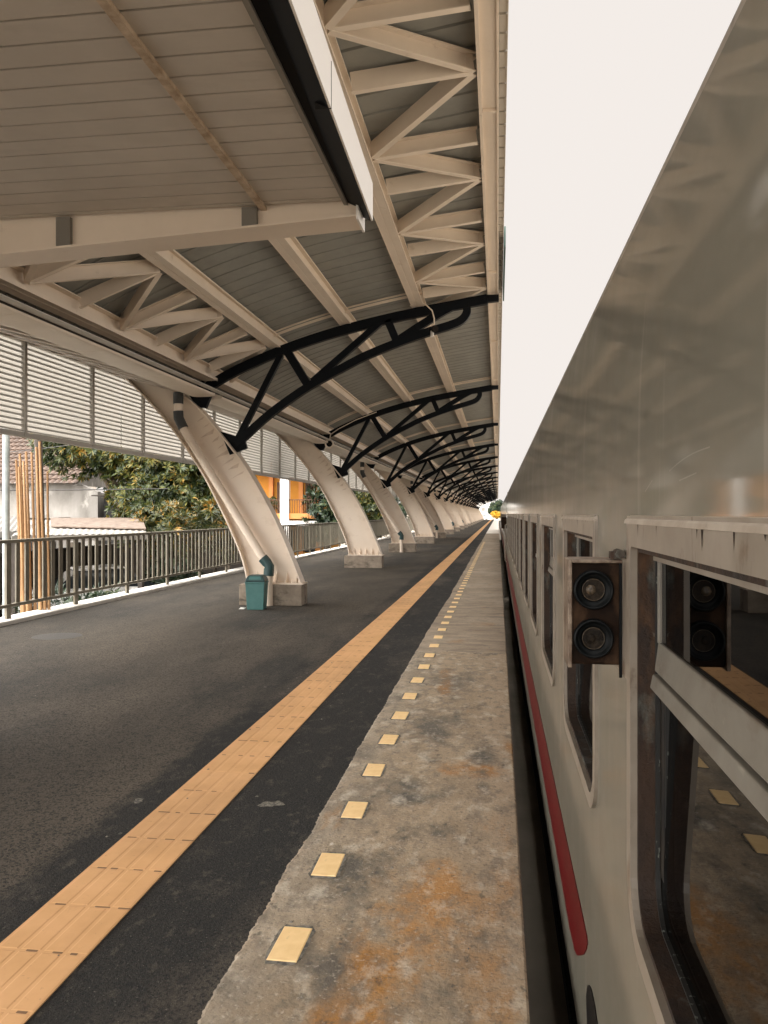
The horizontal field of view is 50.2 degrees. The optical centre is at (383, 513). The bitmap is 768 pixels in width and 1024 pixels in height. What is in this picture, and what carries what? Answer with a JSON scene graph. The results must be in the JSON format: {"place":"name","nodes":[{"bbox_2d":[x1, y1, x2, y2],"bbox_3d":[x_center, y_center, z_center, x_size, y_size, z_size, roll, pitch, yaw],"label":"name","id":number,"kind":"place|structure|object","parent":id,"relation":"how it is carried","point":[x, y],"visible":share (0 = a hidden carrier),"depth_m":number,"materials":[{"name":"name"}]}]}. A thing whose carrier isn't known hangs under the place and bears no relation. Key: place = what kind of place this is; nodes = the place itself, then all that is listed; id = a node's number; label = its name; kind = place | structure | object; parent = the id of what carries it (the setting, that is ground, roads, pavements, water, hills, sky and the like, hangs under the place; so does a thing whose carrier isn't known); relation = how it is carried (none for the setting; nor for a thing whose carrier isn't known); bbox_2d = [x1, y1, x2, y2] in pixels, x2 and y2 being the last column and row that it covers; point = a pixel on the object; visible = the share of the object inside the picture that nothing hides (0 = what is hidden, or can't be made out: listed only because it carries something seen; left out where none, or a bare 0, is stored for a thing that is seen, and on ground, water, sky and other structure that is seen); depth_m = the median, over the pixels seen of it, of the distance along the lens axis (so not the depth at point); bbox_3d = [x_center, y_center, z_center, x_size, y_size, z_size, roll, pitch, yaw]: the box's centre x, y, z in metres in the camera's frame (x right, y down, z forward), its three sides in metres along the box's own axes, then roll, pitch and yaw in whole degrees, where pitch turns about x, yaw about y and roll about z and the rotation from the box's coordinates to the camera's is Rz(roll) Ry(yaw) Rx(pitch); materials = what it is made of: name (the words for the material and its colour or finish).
{"place":"outdoors","nodes":[
{"label":"outdoors","id":0,"kind":"place"},
{"bbox_2d":[0,445,69,452],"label":"overhead cable","id":1,"kind":"object","parent":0,"point":[43,448],"visible":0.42,"depth_m":21.58,"materials":[{"name":"grey plastic"}]},
{"bbox_2d":[0,488,168,490],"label":"overhead cable","id":2,"kind":"object","parent":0,"point":[101,489],"visible":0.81,"depth_m":25.19,"materials":[{"name":"grey plastic"}]},
{"bbox_2d":[0,519,493,1023],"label":"platform","id":3,"kind":"structure","parent":0,"point":[154,722],"depth_m":6.64,"materials":[{"name":"asphalt"}]},
{"bbox_2d":[31,633,81,639],"bbox_3d":[-4.905,1.841,12.292,0.720,0.005,0.720,0,0,8],"label":"manhole cover","id":4,"kind":"object","parent":3,"relation":"on","point":[53,636],"visible":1,"depth_m":12.25,"materials":[{"name":"metal"}]},
{"bbox_2d":[0,531,414,626],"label":"kerb","id":5,"kind":"structure","parent":3,"relation":"on","point":[31,615],"depth_m":17.70,"materials":[{"name":"white paint"}]},
{"bbox_2d":[0,518,413,618],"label":"platform fence","id":6,"kind":"object","parent":5,"relation":"on","point":[303,537],"visible":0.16,"depth_m":18.17,"materials":[{"name":"metal"}]},
{"bbox_2d":[134,798,284,806],"bbox_3d":[-1.114,1.839,5.212,0.980,0.001,0.120,0,0,3],"label":"pale stain","id":7,"kind":"object","parent":3,"relation":"on","point":[263,804],"visible":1,"depth_m":5.20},
{"bbox_2d":[0,519,491,1023],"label":"tactile paving","id":8,"kind":"structure","parent":3,"relation":"on","point":[81,924],"depth_m":4.44,"materials":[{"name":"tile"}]},
{"bbox_2d":[22,614,482,955],"bbox_3d":[-2.659,1.829,8.741,7.464,0.020,13.339,0,0,8],"label":"grit","id":9,"kind":"object","parent":3,"relation":"on","point":[257,795],"visible":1,"depth_m":6.54,"materials":[{"name":"grey gravel"}]},
{"bbox_2d":[0,0,508,605],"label":"station canopy","id":10,"kind":"object","parent":3,"relation":"on","point":[234,368],"visible":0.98,"depth_m":14.95,"materials":[{"name":"beige metal"}]},
{"bbox_2d":[0,0,372,267],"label":"awning","id":11,"kind":"object","parent":10,"relation":"attached to","point":[127,127],"visible":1,"depth_m":4.71,"materials":[{"name":"beige metal"}]},
{"bbox_2d":[325,412,375,447],"bbox_3d":[-1.117,-2.803,27.537,1.760,1.221,0.158,0,0,8],"label":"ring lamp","id":12,"kind":"object","parent":10,"relation":"attached to","point":[329,444],"visible":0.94,"depth_m":27.56,"materials":[{"name":"metal"}]},
{"bbox_2d":[410,304,438,337],"bbox_3d":[0.785,-3.780,16.009,0.574,0.687,0.177,0,0,8],"label":"hanging cable","id":13,"kind":"object","parent":10,"relation":"attached to","point":[434,328],"visible":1,"depth_m":15.97,"materials":[{"name":"rubber"}]},
{"bbox_2d":[245,574,268,609],"bbox_3d":[-2.451,1.510,15.787,0.390,0.660,0.380,0,0,4],"label":"rubbish bin","id":14,"kind":"object","parent":3,"relation":"on","point":[256,586],"visible":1,"depth_m":15.62,"materials":[{"name":"teal plastic"}]},
{"bbox_2d":[96,0,740,514],"label":"sky","id":15,"kind":"structure","parent":0,"point":[600,93],"materials":[{"name":"white"}]},
{"bbox_2d":[341,515,568,1023],"bbox_3d":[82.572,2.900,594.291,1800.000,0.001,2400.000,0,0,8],"label":"ground","id":16,"kind":"structure","parent":0,"point":[547,999],"depth_m":6.60,"materials":[{"name":"asphalt"}]},
{"bbox_2d":[256,472,340,555],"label":"ochre house","id":17,"kind":"structure","parent":16,"relation":"on","point":[288,494],"depth_m":54.59,"materials":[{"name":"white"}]},
{"bbox_2d":[267,496,278,510],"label":"potted plant","id":18,"kind":"object","parent":17,"relation":"on","point":[273,503],"visible":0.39,"depth_m":53.64,"materials":[{"name":"green plant"}]},
{"bbox_2d":[277,482,279,512],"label":"door","id":19,"kind":"structure","parent":17,"relation":"in","point":[278,483],"depth_m":55.05,"materials":[{"name":"brown wood"}]},
{"bbox_2d":[305,483,314,512],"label":"door","id":20,"kind":"structure","parent":17,"relation":"in","point":[306,484],"depth_m":54.77,"materials":[{"name":"brown wood"}]},
{"bbox_2d":[300,481,366,549],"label":"broadleaf tree","id":21,"kind":"object","parent":16,"relation":"on","point":[326,515],"visible":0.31,"depth_m":52.37,"materials":[{"name":"green plant"}]},
{"bbox_2d":[198,651,529,1023],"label":"platform edging","id":22,"kind":"object","parent":16,"relation":"on","point":[383,947],"visible":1,"depth_m":3.98,"materials":[{"name":"concrete"}]},
{"bbox_2d":[265,924,315,965],"bbox_3d":[-0.398,1.823,3.473,0.163,0.006,0.322,0,0,9],"label":"marker tile","id":23,"kind":"object","parent":22,"relation":"on","point":[289,944],"visible":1,"depth_m":3.46,"materials":[{"name":"yellow tile"}]},
{"bbox_2d":[308,852,345,878],"bbox_3d":[-0.289,1.823,4.258,0.163,0.006,0.322,0,0,7],"label":"marker tile","id":24,"kind":"object","parent":22,"relation":"on","point":[330,865],"visible":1,"depth_m":4.24,"materials":[{"name":"yellow tile"}]},
{"bbox_2d":[340,800,370,819],"bbox_3d":[-0.179,1.823,5.043,0.163,0.006,0.322,0,0,7],"label":"marker tile","id":25,"kind":"object","parent":22,"relation":"on","point":[354,810],"visible":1,"depth_m":5.03,"materials":[{"name":"yellow tile"}]},
{"bbox_2d":[360,763,385,777],"bbox_3d":[-0.070,1.823,5.829,0.163,0.006,0.322,0,0,7],"label":"marker tile","id":26,"kind":"object","parent":22,"relation":"on","point":[377,770],"visible":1,"depth_m":5.80,"materials":[{"name":"yellow tile"}]},
{"bbox_2d":[377,734,400,744],"bbox_3d":[0.039,1.823,6.614,0.163,0.006,0.322,0,0,9],"label":"marker tile","id":27,"kind":"object","parent":22,"relation":"on","point":[388,739],"visible":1,"depth_m":6.60,"materials":[{"name":"yellow tile"}]},
{"bbox_2d":[389,711,409,719],"bbox_3d":[0.148,1.823,7.400,0.163,0.006,0.322,0,0,9],"label":"marker tile","id":28,"kind":"object","parent":22,"relation":"on","point":[399,715],"visible":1,"depth_m":7.38,"materials":[{"name":"yellow tile"}]},
{"bbox_2d":[401,692,417,699],"bbox_3d":[0.257,1.823,8.185,0.163,0.006,0.322,0,0,8],"label":"marker tile","id":29,"kind":"object","parent":22,"relation":"on","point":[409,696],"visible":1,"depth_m":8.15,"materials":[{"name":"yellow tile"}]},
{"bbox_2d":[409,677,424,682],"bbox_3d":[0.366,1.823,8.971,0.163,0.006,0.322,0,0,9],"label":"marker tile","id":30,"kind":"object","parent":22,"relation":"on","point":[417,680],"visible":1,"depth_m":8.95,"materials":[{"name":"yellow tile"}]},
{"bbox_2d":[417,664,430,669],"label":"marker tile","id":31,"kind":"object","parent":22,"relation":"on","point":[424,666],"visible":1,"depth_m":9.75,"materials":[{"name":"yellow tile"}]},
{"bbox_2d":[423,653,435,657],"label":"marker tile","id":32,"kind":"object","parent":22,"relation":"on","point":[429,655],"visible":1,"depth_m":10.51,"materials":[{"name":"yellow tile"}]},
{"bbox_2d":[354,491,386,537],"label":"broadleaf tree","id":33,"kind":"object","parent":16,"relation":"on","point":[368,505],"visible":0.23,"depth_m":61.58,"materials":[{"name":"green plant"}]},
{"bbox_2d":[394,497,408,517],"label":"green tree","id":34,"kind":"object","parent":16,"relation":"on","point":[401,505],"visible":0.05,"depth_m":103.74,"materials":[{"name":"green plant"}]},
{"bbox_2d":[416,533,506,653],"bbox_3d":[5.487,2.360,43.090,1.220,1.060,65.130,0,0,8],"label":"platform edging","id":35,"kind":"object","parent":16,"relation":"on","point":[480,604],"visible":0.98,"depth_m":15.15,"materials":[{"name":"concrete"}]},
{"bbox_2d":[437,628,446,630],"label":"marker tile","id":36,"kind":"object","parent":35,"relation":"on","point":[441,629],"visible":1,"depth_m":12.88,"materials":[{"name":"yellow tile"}]},
{"bbox_2d":[487,519,498,532],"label":"platform edging","id":37,"kind":"object","parent":16,"relation":"on","point":[494,527],"visible":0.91,"depth_m":107.43,"materials":[{"name":"concrete"}]},
{"bbox_2d":[490,511,500,517],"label":"flowering bush","id":38,"kind":"object","parent":16,"relation":"on","point":[495,514],"visible":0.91,"depth_m":252.05,"materials":[{"name":"yellow plant"}]},
{"bbox_2d":[487,499,503,518],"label":"round tree","id":39,"kind":"object","parent":16,"relation":"on","point":[495,506],"visible":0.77,"depth_m":276.03,"materials":[{"name":"green plant"}]},
{"bbox_2d":[501,571,529,1014],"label":"platform wall","id":40,"kind":"structure","parent":16,"relation":"on","point":[519,854],"depth_m":4.28,"materials":[{"name":"black concrete"}]},
{"bbox_2d":[499,521,576,1023],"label":"railway ballast","id":41,"kind":"structure","parent":16,"relation":"on","point":[571,1011],"depth_m":6.40,"materials":[{"name":"black gravel"}]},
{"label":"rail","id":42,"kind":"structure","parent":41,"relation":"on","visible":0},
{"bbox_2d":[501,493,507,568],"bbox_3d":[7.596,0.715,42.610,3.080,3.830,29.500,0,0,8],"label":"passenger coach","id":43,"kind":"object","parent":42,"relation":"on","point":[504,515],"visible":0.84,"depth_m":28.68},
{"bbox_2d":[505,0,767,1023],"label":"passenger coach","id":44,"kind":"object","parent":42,"relation":"on","point":[637,538],"visible":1,"depth_m":1.59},
{"bbox_2d":[507,514,507,544],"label":"window","id":45,"kind":"structure","parent":44,"relation":"in","point":[507,514],"depth_m":25.50,"materials":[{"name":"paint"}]},
{"bbox_2d":[508,514,508,546],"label":"window","id":46,"kind":"structure","parent":44,"relation":"in","point":[508,514],"depth_m":22.52,"materials":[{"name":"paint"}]},
{"bbox_2d":[509,514,509,549],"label":"window","id":47,"kind":"structure","parent":44,"relation":"in","point":[509,514],"depth_m":20.70,"materials":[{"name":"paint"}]},
{"bbox_2d":[510,514,510,553],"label":"window","id":48,"kind":"structure","parent":44,"relation":"in","point":[510,514],"depth_m":18.87,"materials":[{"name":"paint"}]},
{"bbox_2d":[511,514,511,556],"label":"window","id":49,"kind":"structure","parent":44,"relation":"in","point":[511,514],"depth_m":18.21,"materials":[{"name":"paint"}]},
{"bbox_2d":[512,514,513,562],"bbox_3d":[2.500,0.470,15.832,0.029,0.931,1.220,0,0,8],"label":"window","id":50,"kind":"structure","parent":44,"relation":"in","point":[512,514],"depth_m":15.30,"materials":[{"name":"paint"}]},
{"bbox_2d":[514,514,515,569],"bbox_3d":[2.278,0.470,14.005,0.092,0.931,1.220,0,0,8],"label":"window","id":51,"kind":"structure","parent":44,"relation":"in","point":[514,514],"depth_m":14.55,"materials":[{"name":"paint"}]},
{"bbox_2d":[516,514,518,578],"bbox_3d":[1.994,0.470,12.187,0.029,0.931,1.220,0,0,8],"label":"window","id":52,"kind":"structure","parent":44,"relation":"in","point":[516,514],"depth_m":11.69,"materials":[{"name":"paint"}]},
{"bbox_2d":[519,514,522,590],"bbox_3d":[1.772,0.470,10.360,0.092,0.931,1.220,0,0,8],"label":"window","id":53,"kind":"structure","parent":44,"relation":"in","point":[521,515],"depth_m":10.90,"materials":[{"name":"paint"}]},
{"bbox_2d":[523,514,528,607],"bbox_3d":[1.518,0.470,8.537,0.092,0.931,1.220,0,0,8],"label":"window","id":54,"kind":"structure","parent":44,"relation":"in","point":[526,516],"depth_m":9.08,"materials":[{"name":"paint"}]},
{"bbox_2d":[530,514,537,635],"bbox_3d":[1.265,0.470,6.715,0.092,0.931,1.220,0,0,8],"label":"window","id":55,"kind":"structure","parent":44,"relation":"in","point":[533,517],"depth_m":7.26,"materials":[{"name":"paint"}]},
{"bbox_2d":[540,514,555,685],"bbox_3d":[1.012,0.470,4.892,0.092,0.931,1.220,0,0,8],"label":"window","id":56,"kind":"structure","parent":44,"relation":"in","point":[548,521],"depth_m":5.42,"materials":[{"name":"paint"}]},
{"bbox_2d":[562,514,597,807],"bbox_3d":[0.759,0.470,3.070,0.092,0.931,1.220,0,0,8],"label":"window","id":57,"kind":"structure","parent":44,"relation":"in","point":[580,532],"depth_m":3.21,"materials":[{"name":"paint"}]},
{"bbox_2d":[624,515,767,1023],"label":"window","id":58,"kind":"structure","parent":44,"relation":"in","point":[697,586],"depth_m":1.42,"materials":[{"name":"paint"}]},
{"label":"soil patch","id":59,"kind":"structure","parent":16,"relation":"on","visible":0},
{"bbox_2d":[2,428,9,616],"bbox_3d":[-6.968,0.265,15.103,0.124,5.250,0.124,0,0,8],"label":"pale post","id":60,"kind":"object","parent":59,"relation":"on","point":[5,487],"visible":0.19,"depth_m":15.05,"materials":[{"name":"white metal"}]},
{"bbox_2d":[0,516,17,614],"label":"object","id":61,"kind":"structure","parent":59,"relation":"on","point":[13,525],"depth_m":19.87,"materials":[{"name":"white"}]},
{"bbox_2d":[15,459,21,612],"bbox_3d":[-6.701,0.946,15.111,0.312,3.894,0.078,0,0,30],"label":"bamboo pole","id":62,"kind":"object","parent":59,"relation":"on","point":[17,497],"visible":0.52,"depth_m":15.13,"materials":[{"name":"beige wood"}]},
{"bbox_2d":[18,467,24,612],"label":"bamboo pole","id":63,"kind":"object","parent":59,"relation":"on","point":[21,548],"visible":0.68,"depth_m":15.02,"materials":[{"name":"beige wood"}]},
{"bbox_2d":[19,454,25,611],"bbox_3d":[-6.636,0.890,15.142,0.267,4.004,0.085,0,0,25],"label":"bamboo pole","id":64,"kind":"object","parent":59,"relation":"on","point":[20,464],"visible":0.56,"depth_m":15.14,"materials":[{"name":"beige wood"}]},
{"bbox_2d":[22,461,29,611],"bbox_3d":[-6.551,0.965,15.021,0.208,3.852,0.076,0,0,30],"label":"bamboo pole","id":65,"kind":"object","parent":59,"relation":"on","point":[25,522],"visible":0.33,"depth_m":15.02,"materials":[{"name":"beige wood"}]},
{"bbox_2d":[25,452,31,610],"bbox_3d":[-6.570,0.870,15.161,0.239,4.043,0.082,0,0,30],"label":"bamboo pole","id":66,"kind":"object","parent":59,"relation":"on","point":[28,518],"visible":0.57,"depth_m":15.17,"materials":[{"name":"brown wood"}]},
{"bbox_2d":[30,452,36,609],"bbox_3d":[-6.492,0.875,15.195,0.210,4.032,0.077,0,0,38],"label":"bamboo pole","id":67,"kind":"object","parent":59,"relation":"on","point":[33,522],"visible":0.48,"depth_m":15.21,"materials":[{"name":"brown wood"}]},
{"bbox_2d":[35,447,42,609],"bbox_3d":[-6.318,0.835,15.012,0.160,4.111,0.093,0,0,8],"label":"bamboo pole","id":68,"kind":"object","parent":59,"relation":"on","point":[40,606],"visible":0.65,"depth_m":14.99,"materials":[{"name":"beige wood"}]},
{"bbox_2d":[34,434,44,609],"bbox_3d":[-6.475,0.566,15.489,0.290,4.654,0.190,0,0,8],"label":"utility pole","id":69,"kind":"object","parent":59,"relation":"on","point":[35,443],"visible":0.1,"depth_m":15.45,"materials":[{"name":"brown wood"}]},
{"bbox_2d":[38,441,46,609],"bbox_3d":[-6.252,0.785,15.044,0.087,4.211,0.173,0,0,45],"label":"bamboo pole","id":70,"kind":"object","parent":59,"relation":"on","point":[41,512],"visible":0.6,"depth_m":15.01,"materials":[{"name":"beige wood"}]},
{"bbox_2d":[46,471,50,609],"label":"bamboo pole","id":71,"kind":"object","parent":59,"relation":"on","point":[48,551],"visible":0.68,"depth_m":15.08,"materials":[{"name":"brown wood"}]},
{"bbox_2d":[0,430,131,551],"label":"tiled house","id":72,"kind":"structure","parent":59,"relation":"on","point":[74,504],"depth_m":32.18,"materials":[{"name":"paint"}]},
{"bbox_2d":[12,579,122,613],"bbox_3d":[-6.995,2.270,18.726,1.856,1.661,3.326,0,0,25],"label":"croton bush","id":73,"kind":"object","parent":59,"relation":"on","point":[90,596],"visible":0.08,"depth_m":18.62,"materials":[{"name":"green plant"}]},
{"bbox_2d":[1,564,154,613],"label":"parked car","id":74,"kind":"object","parent":59,"relation":"on","point":[135,585],"visible":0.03,"depth_m":21.57,"materials":[{"name":"white paint"}]},
{"bbox_2d":[11,518,146,588],"bbox_3d":[-8.499,1.515,23.624,3.626,2.750,9.562,0,0,-22],"label":"lean to","id":75,"kind":"object","parent":59,"relation":"on","point":[61,527],"visible":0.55,"depth_m":22.02,"materials":[{"name":"beige metal"}]},
{"bbox_2d":[0,542,242,616],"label":"boundary wall","id":76,"kind":"structure","parent":59,"relation":"on","point":[219,569],"depth_m":28.31,"materials":[{"name":"concrete"}]},
{"bbox_2d":[91,495,179,578],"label":"dark shed","id":77,"kind":"structure","parent":59,"relation":"on","point":[109,514],"depth_m":32.08,"materials":[{"name":"black"}]},
{"bbox_2d":[24,415,257,573],"bbox_3d":[-8.523,-0.684,29.139,8.581,7.179,4.494,0,0,8],"label":"broadleaf tree","id":78,"kind":"object","parent":59,"relation":"on","point":[186,484],"visible":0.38,"depth_m":28.06,"materials":[{"name":"green plant"}]},
{"bbox_2d":[130,499,204,580],"bbox_3d":[-6.678,1.196,25.152,2.290,3.403,2.009,0,0,8],"label":"croton bush","id":79,"kind":"object","parent":59,"relation":"on","point":[180,520],"visible":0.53,"depth_m":24.83,"materials":[{"name":"green plant"}]},
{"bbox_2d":[145,558,205,584],"bbox_3d":[-6.156,2.133,23.861,1.664,1.890,3.698,0,0,8],"label":"green bush","id":80,"kind":"object","parent":59,"relation":"on","point":[172,578],"visible":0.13,"depth_m":23.00,"materials":[{"name":"green plant"}]},
{"bbox_2d":[190,497,236,572],"bbox_3d":[-5.419,1.068,26.461,1.777,3.656,1.574,0,0,-14],"label":"croton bush","id":81,"kind":"object","parent":59,"relation":"on","point":[209,506],"visible":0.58,"depth_m":26.20,"materials":[{"name":"green plant"}]},
{"bbox_2d":[477,500,490,518],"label":"station building","id":82,"kind":"structure","parent":0,"point":[483,509],"depth_m":297.75,"materials":[{"name":"white paint"}]}
]}

